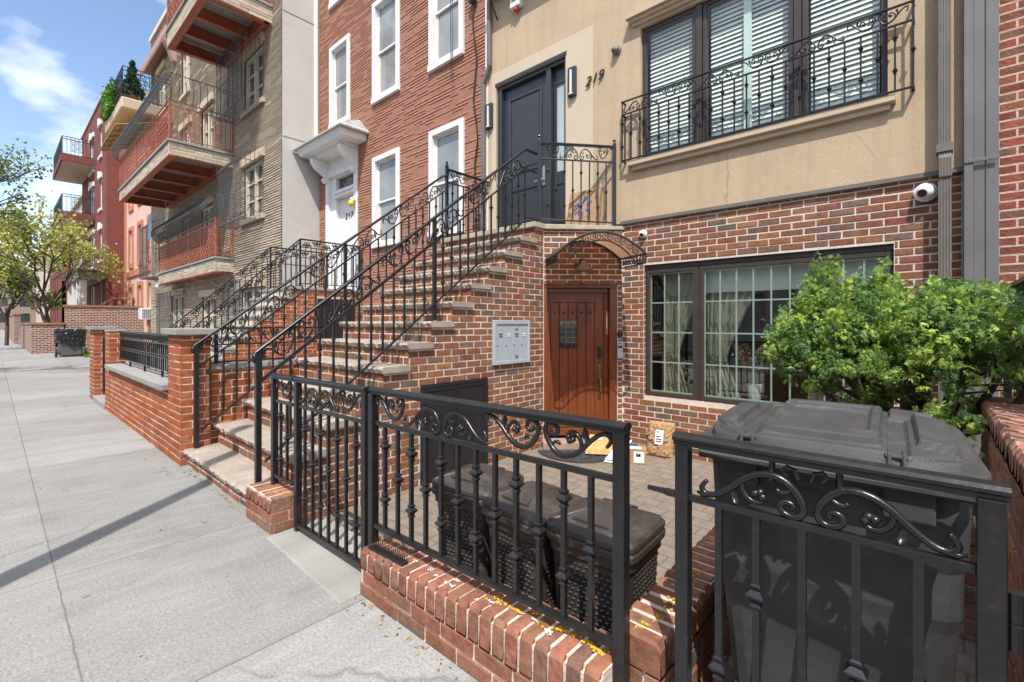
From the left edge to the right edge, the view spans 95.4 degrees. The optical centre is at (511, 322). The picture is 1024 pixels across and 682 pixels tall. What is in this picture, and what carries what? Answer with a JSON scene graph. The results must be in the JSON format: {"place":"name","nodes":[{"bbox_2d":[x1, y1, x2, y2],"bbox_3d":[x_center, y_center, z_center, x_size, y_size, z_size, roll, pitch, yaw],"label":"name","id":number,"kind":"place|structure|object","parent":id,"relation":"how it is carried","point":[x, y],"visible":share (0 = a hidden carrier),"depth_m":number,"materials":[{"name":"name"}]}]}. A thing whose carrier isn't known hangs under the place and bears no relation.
{"place":"outdoors","nodes":[
{"label":"outdoors","id":0,"kind":"place"},
{"bbox_2d":[9,314,21,343],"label":"garden wall","id":1,"kind":"structure","parent":0,"point":[14,320],"depth_m":32.28,"materials":[{"name":"brick"}]},
{"bbox_2d":[36,230,66,322],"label":"townhouse","id":2,"kind":"structure","parent":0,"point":[38,316],"depth_m":68.54,"materials":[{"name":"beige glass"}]},
{"bbox_2d":[69,192,81,267],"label":"townhouse","id":3,"kind":"structure","parent":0,"point":[73,206],"depth_m":39.42,"materials":[{"name":"brick"}]},
{"bbox_2d":[0,0,166,275],"label":"sky","id":4,"kind":"structure","parent":0,"point":[57,56],"materials":[{"name":"blue"}]},
{"bbox_2d":[41,353,166,386],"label":"yard paving","id":5,"kind":"structure","parent":0,"point":[77,367],"depth_m":16.30,"materials":[{"name":"concrete"}]},
{"bbox_2d":[29,323,64,353],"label":"garden wall","id":6,"kind":"structure","parent":5,"relation":"on","point":[42,339],"depth_m":22.10,"materials":[{"name":"brick"}]},
{"bbox_2d":[0,190,127,322],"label":"young tree","id":7,"kind":"object","parent":5,"relation":"on","point":[71,243],"visible":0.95,"depth_m":24.11,"materials":[{"name":"green plant"}]},
{"bbox_2d":[53,328,86,356],"bbox_3d":[-19.191,0.851,20.243,1.121,1.214,1.078,0,0,42],"label":"rubbish bin","id":8,"kind":"object","parent":5,"relation":"on","point":[69,342],"visible":0.99,"depth_m":19.91,"materials":[{"name":"black plastic"}]},
{"bbox_2d":[53,87,148,305],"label":"apartment building","id":9,"kind":"structure","parent":5,"relation":"on","point":[93,170],"depth_m":29.98,"materials":[{"name":"red brick"}]},
{"bbox_2d":[64,267,104,304],"bbox_3d":[-27.479,-0.865,29.794,7.500,4.650,1.350,0,0,42],"label":"entrance porch","id":10,"kind":"object","parent":9,"relation":"attached to","point":[77,292],"visible":0.45,"depth_m":27.66,"materials":[{"name":"white paint"}]},
{"bbox_2d":[63,305,143,349],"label":"garden wall","id":11,"kind":"structure","parent":5,"relation":"on","point":[84,316],"depth_m":23.65,"materials":[{"name":"brick"}]},
{"bbox_2d":[119,147,151,343],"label":"townhouse","id":12,"kind":"structure","parent":5,"relation":"on","point":[135,286],"depth_m":26.37,"materials":[{"name":"paint"}]},
{"bbox_2d":[138,308,150,319],"bbox_3d":[-18.522,-0.450,23.672,0.810,0.580,0.600,0,0,42],"label":"air conditioner","id":13,"kind":"object","parent":12,"relation":"attached to","point":[144,313],"visible":0.73,"depth_m":23.36,"materials":[{"name":"white plastic"}]},
{"bbox_2d":[99,0,319,356],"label":"apartment building","id":14,"kind":"structure","parent":5,"relation":"on","point":[223,181],"depth_m":13.15,"materials":[{"name":"beige brick"}]},
{"bbox_2d":[99,77,115,121],"bbox_3d":[-16.374,-9.027,18.890,2.301,1.218,0.442,0,0,42],"label":"trailing ivy","id":15,"kind":"object","parent":14,"relation":"on","point":[107,106],"visible":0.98,"depth_m":18.59,"materials":[{"name":"green plant"}]},
{"bbox_2d":[119,60,146,101],"bbox_3d":[-14.636,-9.304,17.978,0.816,1.679,0.836,0,0,-23],"label":"potted cypress","id":16,"kind":"object","parent":14,"relation":"on","point":[131,83],"visible":0.8,"depth_m":17.86,"materials":[{"name":"green plant"}]},
{"bbox_2d":[155,59,166,107],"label":"window","id":17,"kind":"structure","parent":14,"relation":"in","point":[163,63],"depth_m":19.59,"materials":[{"name":"beige paint"}]},
{"bbox_2d":[168,288,184,327],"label":"window","id":18,"kind":"structure","parent":14,"relation":"in","point":[177,300],"depth_m":17.95,"materials":[{"name":"beige paint"}]},
{"bbox_2d":[178,54,190,101],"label":"window","id":19,"kind":"structure","parent":14,"relation":"in","point":[186,63],"depth_m":17.20,"materials":[{"name":"beige paint"}]},
{"bbox_2d":[178,115,191,142],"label":"window","id":20,"kind":"structure","parent":14,"relation":"in","point":[180,128],"depth_m":17.12,"materials":[{"name":"beige paint"}]},
{"bbox_2d":[198,91,213,147],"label":"window","id":21,"kind":"structure","parent":14,"relation":"in","point":[206,119],"depth_m":15.46,"materials":[{"name":"beige paint"}]},
{"bbox_2d":[198,195,214,258],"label":"window","id":22,"kind":"structure","parent":14,"relation":"in","point":[210,200],"depth_m":15.45,"materials":[{"name":"beige paint"}]},
{"bbox_2d":[199,288,217,327],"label":"window","id":23,"kind":"structure","parent":14,"relation":"in","point":[203,293],"depth_m":15.32,"materials":[{"name":"beige paint"}]},
{"bbox_2d":[239,31,265,119],"bbox_3d":[-7.023,-6.670,12.724,1.650,1.820,0.240,0,0,42],"label":"window","id":24,"kind":"structure","parent":14,"relation":"in","point":[255,42],"depth_m":12.73,"materials":[{"name":"beige paint"}]},
{"bbox_2d":[238,277,266,306],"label":"window","id":25,"kind":"structure","parent":14,"relation":"in","point":[264,281],"depth_m":12.79,"materials":[{"name":"beige paint"}]},
{"bbox_2d":[240,146,265,225],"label":"window","id":26,"kind":"structure","parent":14,"relation":"in","point":[260,152],"depth_m":12.73,"materials":[{"name":"beige paint"}]},
{"bbox_2d":[314,0,317,136],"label":"downpipe","id":27,"kind":"object","parent":14,"relation":"attached to","point":[315,67],"visible":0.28,"depth_m":12.05,"materials":[{"name":"white metal"}]},
{"bbox_2d":[0,329,479,681],"bbox_3d":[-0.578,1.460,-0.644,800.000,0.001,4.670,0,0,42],"label":"sidewalk","id":28,"kind":"structure","parent":0,"point":[107,574],"depth_m":2.65,"materials":[{"name":"concrete"}]},
{"bbox_2d":[18,323,30,353],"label":"garden wall","id":29,"kind":"structure","parent":28,"relation":"on","point":[24,335],"depth_m":25.48,"materials":[{"name":"brick"}]},
{"bbox_2d":[0,138,52,233],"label":"street tree","id":30,"kind":"object","parent":28,"relation":"on","point":[18,213],"visible":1,"depth_m":12.60,"materials":[{"name":"green plant"}]},
{"bbox_2d":[0,253,65,345],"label":"street tree","id":31,"kind":"object","parent":28,"relation":"on","point":[18,292],"visible":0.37,"depth_m":30.02,"materials":[{"name":"green plant"}]},
{"bbox_2d":[86,326,116,398],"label":"brick pillar","id":32,"kind":"structure","parent":28,"relation":"on","point":[97,334],"depth_m":8.81,"materials":[{"name":"brick"}]},
{"bbox_2d":[104,330,127,410],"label":"brick pillar","id":33,"kind":"structure","parent":28,"relation":"on","point":[112,346],"depth_m":7.68,"materials":[{"name":"brick"}]},
{"bbox_2d":[105,363,168,455],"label":"garden wall","id":34,"kind":"structure","parent":28,"relation":"on","point":[139,401],"depth_m":6.01,"materials":[{"name":"brick"}]},
{"bbox_2d":[118,331,168,376],"bbox_3d":[-5.068,0.400,6.428,3.789,0.540,0.030,0,0,42],"label":"iron fence","id":35,"kind":"object","parent":34,"relation":"on","point":[131,351],"visible":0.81,"depth_m":6.39,"materials":[{"name":"metal"}]},
{"bbox_2d":[161,328,217,465],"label":"brick pillar","id":36,"kind":"structure","parent":28,"relation":"on","point":[181,341],"depth_m":4.82,"materials":[{"name":"brick"}]},
{"bbox_2d":[11,467,457,679],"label":"leaf litter","id":37,"kind":"object","parent":28,"relation":"on","point":[409,638],"visible":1,"depth_m":2.24,"materials":[{"name":"brown plant"}]},
{"bbox_2d":[246,479,308,534],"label":"brick pier","id":38,"kind":"structure","parent":28,"relation":"on","point":[270,509],"depth_m":3.31,"materials":[{"name":"brick"}]},
{"bbox_2d":[269,373,295,485],"bbox_3d":[-1.666,0.800,3.403,0.385,0.850,0.056,0,0,42],"label":"iron fence","id":39,"kind":"object","parent":38,"relation":"on","point":[275,457],"visible":0.98,"depth_m":3.43,"materials":[{"name":"metal"}]},
{"bbox_2d":[360,537,611,681],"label":"garden wall","id":40,"kind":"structure","parent":28,"relation":"on","point":[478,631],"depth_m":1.94,"materials":[{"name":"brick"}]},
{"bbox_2d":[367,536,407,564],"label":"bird spikes","id":41,"kind":"object","parent":40,"relation":"on","point":[382,551],"visible":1,"depth_m":2.40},
{"bbox_2d":[368,387,631,681],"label":"iron fence","id":42,"kind":"object","parent":40,"relation":"on","point":[616,434],"visible":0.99,"depth_m":1.88,"materials":[{"name":"metal"}]},
{"bbox_2d":[647,431,1023,681],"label":"iron gate","id":43,"kind":"structure","parent":28,"relation":"on","point":[999,618],"depth_m":1.15,"materials":[{"name":"metal"}]},
{"bbox_2d":[267,517,360,603],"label":"concrete path","id":44,"kind":"structure","parent":0,"point":[334,575],"depth_m":2.85,"materials":[{"name":"grey concrete"}]},
{"bbox_2d":[292,376,369,568],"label":"iron gate","id":45,"kind":"structure","parent":44,"relation":"on","point":[335,547],"depth_m":2.94,"materials":[{"name":"metal"}]},
{"bbox_2d":[550,435,581,437],"bbox_3d":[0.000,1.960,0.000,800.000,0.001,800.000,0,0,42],"label":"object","id":46,"kind":"structure","parent":0,"point":[560,436],"depth_m":8.03,"materials":[{"name":"concrete"}]},
{"bbox_2d":[0,277,35,330],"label":"apartment building","id":47,"kind":"structure","parent":46,"relation":"on","point":[28,313],"depth_m":103.36,"materials":[{"name":"brick"}]},
{"bbox_2d":[49,239,69,322],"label":"townhouse","id":48,"kind":"structure","parent":46,"relation":"on","point":[56,316],"depth_m":45.94,"materials":[{"name":"red brick"}]},
{"bbox_2d":[307,435,974,681],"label":"front yard paving","id":49,"kind":"structure","parent":0,"point":[657,471],"depth_m":4.33,"materials":[{"name":"beige stone"}]},
{"bbox_2d":[182,221,624,520],"bbox_3d":[-0.943,0.194,5.532,2.667,3.032,4.415,0,0,42],"label":"stoop","id":50,"kind":"object","parent":49,"relation":"on","point":[447,352],"visible":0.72,"depth_m":5.19,"materials":[{"name":"brick"}]},
{"bbox_2d":[191,175,444,448],"bbox_3d":[-2.162,-0.485,6.006,0.050,3.606,3.347,0,0,42],"label":"stair railing","id":51,"kind":"object","parent":50,"relation":"on","point":[196,348],"visible":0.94,"depth_m":5.57,"materials":[{"name":"metal"}]},
{"bbox_2d":[251,148,527,482],"bbox_3d":[-0.919,-0.485,4.891,0.050,3.606,3.347,0,0,42],"label":"stair railing","id":52,"kind":"object","parent":50,"relation":"on","point":[258,356],"visible":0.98,"depth_m":4.52,"materials":[{"name":"metal"}]},
{"bbox_2d":[420,377,487,485],"bbox_3d":[-0.620,1.149,5.104,0.060,1.019,0.950,0,0,42],"label":"cellar door","id":53,"kind":"structure","parent":50,"relation":"in","point":[471,389],"depth_m":5.06,"materials":[{"name":"black metal"}]},
{"bbox_2d":[443,161,488,237],"bbox_3d":[-0.739,-1.911,7.592,0.045,1.223,1.005,0,0,42],"label":"landing railing","id":54,"kind":"object","parent":50,"relation":"on","point":[446,177],"visible":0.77,"depth_m":7.45,"materials":[{"name":"metal"}]},
{"bbox_2d":[492,320,529,364],"bbox_3d":[-0.002,0.237,5.762,0.042,0.535,0.665,0,0,42],"label":"mailbox unit","id":55,"kind":"object","parent":50,"relation":"attached to","point":[510,341],"visible":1,"depth_m":5.73,"materials":[{"name":"silver metal"}]},
{"bbox_2d":[526,135,615,225],"bbox_3d":[0.771,-1.891,6.273,1.264,1.264,0.184,0,0,-9],"label":"landing railing","id":56,"kind":"object","parent":50,"relation":"on","point":[558,144],"visible":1,"depth_m":6.27,"materials":[{"name":"metal"}]},
{"bbox_2d":[566,187,602,224],"bbox_3d":[1.012,-1.595,6.586,0.510,0.570,0.193,0,0,42],"label":"cardboard box","id":57,"kind":"object","parent":50,"relation":"on","point":[585,205],"visible":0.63,"depth_m":6.54,"materials":[{"name":"cardboard"}]},
{"bbox_2d":[432,463,523,577],"bbox_3d":[-0.201,1.270,2.800,0.448,0.820,0.414,0,0,34],"label":"storage bin","id":58,"kind":"object","parent":49,"relation":"on","point":[485,481],"visible":0.27,"depth_m":2.65,"materials":[{"name":"brown plastic"}]},
{"bbox_2d":[482,480,582,608],"bbox_3d":[0.119,1.265,2.446,0.413,0.820,0.448,0,0,-44],"label":"storage bin","id":59,"kind":"object","parent":49,"relation":"on","point":[527,540],"visible":0.31,"depth_m":2.29,"materials":[{"name":"brown plastic"}]},
{"bbox_2d":[538,449,607,462],"bbox_3d":[0.866,1.646,5.771,1.040,0.027,0.550,0,0,-2],"label":"door mat","id":60,"kind":"object","parent":49,"relation":"on","point":[583,457],"depth_m":5.69,"materials":[{"name":"fabric"}]},
{"bbox_2d":[585,434,611,454],"bbox_3d":[1.128,1.530,5.858,0.406,0.219,0.213,0,0,10],"label":"padded envelope","id":61,"kind":"object","parent":60,"relation":"on","point":[597,447],"visible":0.45,"depth_m":5.81,"materials":[{"name":"yellow paper"}]},
{"bbox_2d":[546,497,665,632],"bbox_3d":[0.435,1.250,2.162,0.447,0.820,0.414,0,0,39],"label":"storage bin","id":62,"kind":"object","parent":49,"relation":"on","point":[647,531],"visible":0.4,"depth_m":2.04,"materials":[{"name":"brown plastic"}]},
{"bbox_2d":[630,445,646,464],"bbox_3d":[1.466,1.568,5.548,0.262,0.182,0.175,0,0,14],"label":"parcel box","id":63,"kind":"object","parent":49,"relation":"on","point":[638,454],"visible":0.69,"depth_m":5.46,"materials":[{"name":"cardboard"}]},
{"bbox_2d":[646,420,674,458],"bbox_3d":[1.847,1.450,5.801,0.320,0.420,0.199,0,0,42],"label":"paper bag","id":64,"kind":"object","parent":49,"relation":"on","point":[659,440],"visible":0.96,"depth_m":5.76,"materials":[{"name":"brown paper"}]},
{"bbox_2d":[611,526,731,681],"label":"garden wall","id":65,"kind":"structure","parent":49,"relation":"on","point":[652,634],"depth_m":1.77,"materials":[{"name":"brick"}]},
{"bbox_2d":[488,0,962,462],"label":"townhouse","id":66,"kind":"structure","parent":49,"relation":"on","point":[766,212],"depth_m":5.68,"materials":[{"name":"beige paint"}]},
{"bbox_2d":[486,102,492,129],"bbox_3d":[-0.393,-3.515,7.924,0.140,0.430,0.081,0,0,42],"label":"wall sconce","id":67,"kind":"object","parent":66,"relation":"attached to","point":[489,116],"depth_m":7.90,"materials":[{"name":"metal"}]},
{"bbox_2d":[510,0,522,12],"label":"alarm box","id":68,"kind":"object","parent":66,"relation":"attached to","point":[516,6],"visible":1,"depth_m":7.46,"materials":[{"name":"white plastic"}]},
{"bbox_2d":[504,73,545,225],"bbox_3d":[0.218,-2.625,7.569,0.945,2.570,0.161,0,0,42],"label":"door","id":69,"kind":"structure","parent":66,"relation":"in","point":[525,103],"depth_m":7.55,"materials":[{"name":"grey paint"}]},
{"bbox_2d":[568,65,576,97],"bbox_3d":[0.868,-3.515,6.792,0.140,0.430,0.081,0,0,42],"label":"wall sconce","id":70,"kind":"object","parent":66,"relation":"attached to","point":[572,81],"depth_m":6.76,"materials":[{"name":"metal"}]},
{"bbox_2d":[547,293,602,434],"bbox_3d":[0.865,0.570,6.398,0.790,1.960,0.178,0,0,-2],"label":"door","id":71,"kind":"structure","parent":66,"relation":"in","point":[574,320],"depth_m":6.40,"materials":[{"name":"brown wood"}]},
{"bbox_2d":[574,258,593,275],"bbox_3d":[0.932,-0.730,6.115,0.259,0.241,0.349,0,0,-2],"label":"wall lamp","id":72,"kind":"object","parent":66,"relation":"attached to","point":[583,267],"visible":1,"depth_m":6.03,"materials":[{"name":"brown metal"}]},
{"bbox_2d":[546,230,646,268],"bbox_3d":[0.982,-0.891,5.743,1.021,0.452,1.086,0,0,-2],"label":"door awning","id":73,"kind":"object","parent":66,"relation":"attached to","point":[620,247],"depth_m":5.43,"materials":[{"name":"brown metal"}]},
{"bbox_2d":[643,6,695,156],"bbox_3d":[2.025,-3.013,5.963,0.702,1.706,0.122,0,0,42],"label":"window","id":74,"kind":"structure","parent":66,"relation":"in","point":[692,11],"depth_m":6.00,"materials":[{"name":"brown glass"}]},
{"bbox_2d":[646,266,697,399],"bbox_3d":[2.029,0.125,5.922,0.666,1.637,0.055,0,0,42],"label":"window","id":75,"kind":"structure","parent":66,"relation":"in","point":[649,391],"depth_m":5.92,"materials":[{"name":"brown metal"}]},
{"bbox_2d":[663,272,692,392],"bbox_3d":[2.221,0.130,5.953,0.605,1.620,0.091,0,0,42],"label":"curtain","id":76,"kind":"object","parent":66,"relation":"hanging from","point":[686,291],"visible":0.66,"depth_m":6.06,"materials":[{"name":"beige fabric"}]},
{"bbox_2d":[675,359,692,392],"bbox_3d":[2.294,0.707,6.018,0.333,0.495,0.222,0,0,42],"label":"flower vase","id":77,"kind":"object","parent":66,"relation":"on","point":[689,379],"visible":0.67,"depth_m":5.99,"materials":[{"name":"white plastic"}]},
{"bbox_2d":[706,291,755,397],"bbox_3d":[2.679,0.130,5.543,0.715,1.620,0.091,0,0,42],"label":"curtain","id":78,"kind":"object","parent":66,"relation":"hanging from","point":[728,325],"visible":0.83,"depth_m":5.66,"materials":[{"name":"beige fabric"}]},
{"bbox_2d":[703,0,793,141],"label":"window","id":79,"kind":"structure","parent":66,"relation":"in","point":[790,30],"depth_m":5.42,"materials":[{"name":"brown glass"}]},
{"bbox_2d":[696,0,801,143],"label":"window frame","id":80,"kind":"structure","parent":66,"relation":"in","point":[797,3],"depth_m":5.62,"materials":[{"name":"brown metal"}]},
{"bbox_2d":[731,344,774,399],"bbox_3d":[2.872,0.607,5.471,0.560,0.697,0.396,0,0,42],"label":"flower vase","id":81,"kind":"object","parent":66,"relation":"on","point":[758,386],"visible":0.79,"depth_m":5.43,"materials":[{"name":"white ceramic"}]},
{"bbox_2d":[699,257,814,403],"bbox_3d":[2.738,0.125,5.286,1.191,1.637,0.055,0,0,42],"label":"window","id":82,"kind":"structure","parent":66,"relation":"in","point":[804,260],"depth_m":5.45,"materials":[{"name":"brown metal"}]},
{"bbox_2d":[620,0,915,163],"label":"window railing","id":83,"kind":"object","parent":66,"relation":"attached to","point":[844,69],"depth_m":4.99,"materials":[{"name":"metal"}]},
{"bbox_2d":[645,244,893,400],"bbox_3d":[2.720,0.099,5.311,2.535,1.699,0.080,0,0,42],"label":"window frame","id":84,"kind":"structure","parent":66,"relation":"in","point":[887,247],"depth_m":5.14,"materials":[{"name":"brown metal"}]},
{"bbox_2d":[802,0,887,116],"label":"window","id":85,"kind":"structure","parent":66,"relation":"in","point":[805,3],"depth_m":4.79,"materials":[{"name":"brown glass"}]},
{"bbox_2d":[818,250,892,403],"bbox_3d":[3.424,0.125,4.670,0.606,1.637,0.055,0,0,42],"label":"window","id":86,"kind":"structure","parent":66,"relation":"in","point":[864,256],"depth_m":4.62,"materials":[{"name":"brown metal"}]},
{"bbox_2d":[913,183,937,201],"bbox_3d":[3.736,-1.185,4.208,0.168,0.168,0.136,0,0,42],"label":"security camera","id":87,"kind":"object","parent":66,"relation":"attached to","point":[925,192],"visible":0.99,"depth_m":4.19,"materials":[{"name":"white plastic"}]},
{"bbox_2d":[936,0,952,409],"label":"downpipe","id":88,"kind":"object","parent":66,"relation":"attached to","point":[944,148],"visible":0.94,"depth_m":4.08,"materials":[{"name":"grey metal"}]},
{"bbox_2d":[697,399,990,681],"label":"trash bin","id":89,"kind":"object","parent":49,"relation":"on","point":[907,438],"visible":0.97,"depth_m":1.31,"materials":[{"name":"plastic"}]},
{"bbox_2d":[959,516,974,642],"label":"planter wall","id":90,"kind":"structure","parent":49,"relation":"on","point":[967,630],"depth_m":2.14,"materials":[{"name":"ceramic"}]},
{"bbox_2d":[972,504,974,515],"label":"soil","id":91,"kind":"structure","parent":90,"relation":"in","point":[973,510],"depth_m":2.53,"materials":[{"name":"black soil"}]},
{"bbox_2d":[760,248,1023,459],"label":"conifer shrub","id":92,"kind":"object","parent":91,"relation":"on","point":[926,336],"visible":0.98,"depth_m":3.04,"materials":[{"name":"green plant"}]},
{"bbox_2d":[963,0,1023,455],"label":"brick house","id":93,"kind":"structure","parent":49,"relation":"on","point":[993,140],"depth_m":3.92,"materials":[{"name":"red brick"}]},
{"bbox_2d":[980,396,1023,681],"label":"boundary wall","id":94,"kind":"structure","parent":49,"relation":"on","point":[1002,444],"depth_m":1.88,"materials":[{"name":"brick"}]},
{"bbox_2d":[1003,277,1023,397],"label":"iron fence","id":95,"kind":"object","parent":94,"relation":"on","point":[1018,285],"visible":0.21,"depth_m":2.80,"materials":[{"name":"metal"}]},
{"bbox_2d":[734,364,893,405],"bbox_3d":[3.942,1.030,6.003,2.250,0.860,1.000,0,0,42],"label":"sofa","id":96,"kind":"object","parent":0,"point":[780,391],"visible":0.08,"depth_m":6.54,"materials":[{"name":"fabric"}]},
{"label":"yard paving","id":97,"kind":"structure","parent":0,"visible":0},
{"bbox_2d":[210,359,298,442],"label":"garden wall","id":98,"kind":"structure","parent":97,"relation":"on","point":[238,410],"depth_m":5.16,"materials":[{"name":"brick"}]},
{"bbox_2d":[214,327,326,363],"bbox_3d":[-2.837,0.255,5.582,0.035,0.410,1.280,0,0,42],"label":"iron fence","id":99,"kind":"object","parent":98,"relation":"on","point":[216,344],"visible":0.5,"depth_m":5.39,"materials":[{"name":"metal"}]},
{"bbox_2d":[210,287,363,362],"bbox_3d":[-5.277,0.360,9.887,1.700,2.200,3.710,0,0,42],"label":"stoop","id":100,"kind":"object","parent":97,"relation":"on","point":[312,348],"visible":0.2,"depth_m":9.63,"materials":[{"name":"brick"}]},
{"bbox_2d":[148,247,327,369],"bbox_3d":[-5.860,-0.131,10.389,0.040,3.248,3.638,0,0,42],"label":"stair railing","id":101,"kind":"object","parent":100,"relation":"on","point":[269,249],"visible":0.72,"depth_m":10.41,"materials":[{"name":"metal"}]},
{"bbox_2d":[167,238,359,372],"bbox_3d":[-4.707,-0.131,9.354,0.040,3.248,3.638,0,0,42],"label":"stair railing","id":102,"kind":"object","parent":100,"relation":"on","point":[260,278],"visible":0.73,"depth_m":9.39,"materials":[{"name":"metal"}]},
{"bbox_2d":[292,0,487,321],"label":"townhouse","id":103,"kind":"structure","parent":97,"relation":"on","point":[397,121],"depth_m":9.99,"materials":[{"name":"red brick"}]},
{"bbox_2d":[328,33,350,127],"bbox_3d":[-4.196,-5.855,11.443,0.990,2.070,0.180,0,0,42],"label":"window","id":104,"kind":"structure","parent":103,"relation":"in","point":[339,53],"depth_m":11.56,"materials":[{"name":"white paint"}]},
{"bbox_2d":[340,196,352,289],"bbox_3d":[-3.967,-1.928,11.436,0.930,2.335,0.075,0,0,42],"label":"door","id":105,"kind":"structure","parent":103,"relation":"in","point":[346,212],"depth_m":11.49,"materials":[{"name":"white paint"}]},
{"bbox_2d":[371,0,400,104],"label":"window","id":106,"kind":"structure","parent":103,"relation":"in","point":[385,13],"depth_m":10.22,"materials":[{"name":"white paint"}]},
{"bbox_2d":[371,147,400,248],"bbox_3d":[-2.704,-2.660,10.104,1.040,2.020,0.180,0,0,42],"label":"window","id":107,"kind":"structure","parent":103,"relation":"in","point":[385,166],"depth_m":10.19,"materials":[{"name":"white paint"}]},
{"bbox_2d":[427,0,464,73],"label":"window","id":108,"kind":"structure","parent":103,"relation":"in","point":[439,54],"depth_m":8.90,"materials":[{"name":"white paint"}]},
{"bbox_2d":[427,117,464,238],"bbox_3d":[-1.211,-2.665,8.765,1.010,2.070,0.180,0,0,42],"label":"window","id":109,"kind":"structure","parent":103,"relation":"in","point":[446,142],"depth_m":8.82,"materials":[{"name":"white paint"}]},
{"bbox_2d":[468,0,477,197],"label":"cable","id":110,"kind":"object","parent":103,"relation":"attached to","point":[471,2],"visible":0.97,"depth_m":8.17,"materials":[{"name":"black plastic"}]},
{"bbox_2d":[481,0,491,230],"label":"downpipe","id":111,"kind":"object","parent":103,"relation":"attached to","point":[483,90],"visible":0.83,"depth_m":7.96,"materials":[{"name":"brown metal"}]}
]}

